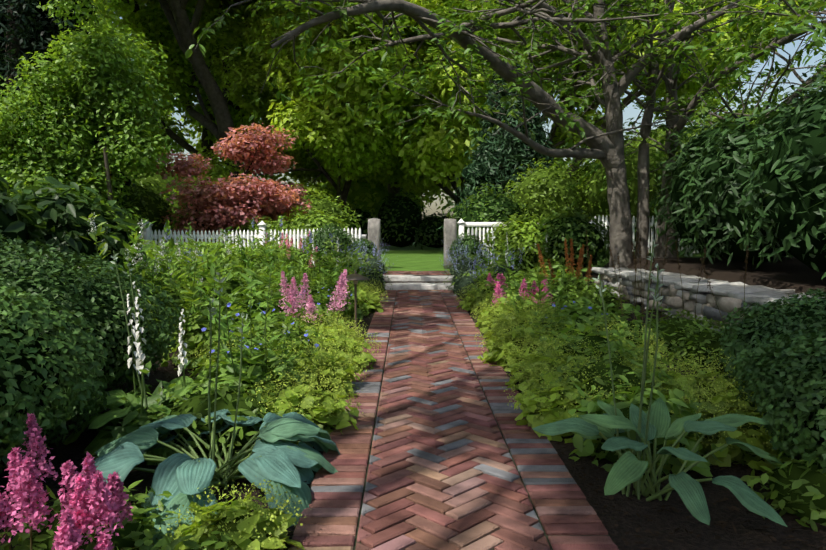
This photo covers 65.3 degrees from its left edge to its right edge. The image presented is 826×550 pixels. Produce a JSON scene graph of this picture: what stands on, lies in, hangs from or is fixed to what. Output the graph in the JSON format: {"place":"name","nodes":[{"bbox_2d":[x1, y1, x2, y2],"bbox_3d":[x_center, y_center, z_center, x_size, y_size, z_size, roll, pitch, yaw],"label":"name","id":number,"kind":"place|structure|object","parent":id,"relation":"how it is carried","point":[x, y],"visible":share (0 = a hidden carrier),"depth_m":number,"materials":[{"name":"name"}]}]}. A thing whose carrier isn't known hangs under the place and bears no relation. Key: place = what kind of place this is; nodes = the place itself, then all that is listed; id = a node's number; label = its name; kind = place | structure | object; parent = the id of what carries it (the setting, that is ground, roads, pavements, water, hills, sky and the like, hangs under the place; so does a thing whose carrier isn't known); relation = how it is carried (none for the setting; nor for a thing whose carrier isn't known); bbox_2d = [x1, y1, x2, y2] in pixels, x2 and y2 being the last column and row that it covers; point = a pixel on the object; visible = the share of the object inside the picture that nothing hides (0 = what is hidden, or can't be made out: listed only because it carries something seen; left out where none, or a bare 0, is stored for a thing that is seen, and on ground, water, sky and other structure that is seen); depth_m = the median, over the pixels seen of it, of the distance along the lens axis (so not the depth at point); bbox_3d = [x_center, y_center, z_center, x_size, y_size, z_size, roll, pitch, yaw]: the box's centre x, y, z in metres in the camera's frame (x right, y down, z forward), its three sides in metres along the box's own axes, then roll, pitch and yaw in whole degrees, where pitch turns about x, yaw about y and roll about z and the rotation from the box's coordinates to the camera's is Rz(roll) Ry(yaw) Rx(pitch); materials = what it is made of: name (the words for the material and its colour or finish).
{"place":"outdoors","nodes":[
{"label":"outdoors","id":0,"kind":"place"},
{"bbox_2d":[0,242,825,549],"bbox_3d":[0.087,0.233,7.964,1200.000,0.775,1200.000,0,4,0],"label":"ground","id":1,"kind":"structure","parent":0,"point":[788,272],"depth_m":2.58,"materials":[{"name":"brown soil"}]},
{"bbox_2d":[346,270,369,330],"bbox_3d":[-0.530,0.247,5.957,0.266,0.585,0.266,0,4,0],"label":"path light","id":2,"kind":"object","parent":1,"relation":"on","point":[355,277],"visible":0.9,"depth_m":5.93,"materials":[{"name":"brown metal"}]},
{"bbox_2d":[0,216,747,549],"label":"stems","id":3,"kind":"object","parent":1,"relation":"on","point":[227,471],"visible":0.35,"depth_m":2.54,"materials":[{"name":"green plant"}]},
{"bbox_2d":[0,212,800,549],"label":"flowers","id":4,"kind":"object","parent":1,"relation":"on","point":[96,502],"visible":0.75,"depth_m":3.07,"materials":[{"name":"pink plant"}]},
{"bbox_2d":[368,218,456,268],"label":"stone gateposts","id":5,"kind":"object","parent":1,"relation":"on","point":[449,230],"visible":0.67,"depth_m":12.30,"materials":[{"name":"stone"}]},
{"bbox_2d":[0,0,825,549],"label":"foliage","id":6,"kind":"object","parent":1,"relation":"on","point":[112,72],"visible":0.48,"depth_m":10.44,"materials":[{"name":"green plant"}]},
{"bbox_2d":[0,0,825,473],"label":"dark foliage","id":7,"kind":"object","parent":1,"relation":"on","point":[84,380],"visible":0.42,"depth_m":3.47,"materials":[{"name":"green plant"}]},
{"bbox_2d":[0,0,825,549],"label":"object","id":8,"kind":"object","parent":1,"relation":"on","point":[812,476],"visible":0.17,"depth_m":6.54,"materials":[{"name":"green plant"}]},
{"bbox_2d":[128,215,698,263],"bbox_3d":[-0.956,-0.731,12.407,26.025,1.294,0.150,0,4,0],"label":"picket fence","id":9,"kind":"object","parent":1,"relation":"on","point":[149,235],"visible":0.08,"depth_m":12.39,"materials":[{"name":"white paint"}]},
{"bbox_2d":[5,0,825,267],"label":"tree","id":10,"kind":"object","parent":1,"relation":"on","point":[606,149],"visible":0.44,"depth_m":10.04,"materials":[{"name":"brown plant"}]},
{"bbox_2d":[383,271,450,274],"bbox_3d":[0.111,-0.015,10.895,1.322,0.063,0.995,0,4,0],"label":"brick landing","id":11,"kind":"object","parent":1,"relation":"on","point":[416,272],"visible":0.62,"depth_m":10.62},
{"bbox_2d":[383,275,453,289],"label":"stone steps","id":12,"kind":"structure","parent":1,"relation":"on","point":[418,286],"depth_m":9.70,"materials":[{"name":"grey stone"}]},
{"bbox_2d":[63,376,786,543],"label":"hosta leaves","id":13,"kind":"object","parent":1,"relation":"on","point":[282,460],"visible":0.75,"depth_m":2.39,"materials":[{"name":"green plant"}]},
{"bbox_2d":[591,267,823,331],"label":"stone wall","id":14,"kind":"structure","parent":1,"relation":"on","point":[728,297],"depth_m":6.66,"materials":[{"name":"grey stone"}]},
{"bbox_2d":[287,290,618,549],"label":"brick path","id":15,"kind":"structure","parent":0,"point":[439,448],"depth_m":2.75,"materials":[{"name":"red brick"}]},
{"bbox_2d":[106,3,825,219],"label":"sky","id":16,"kind":"structure","parent":0,"point":[630,112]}
]}

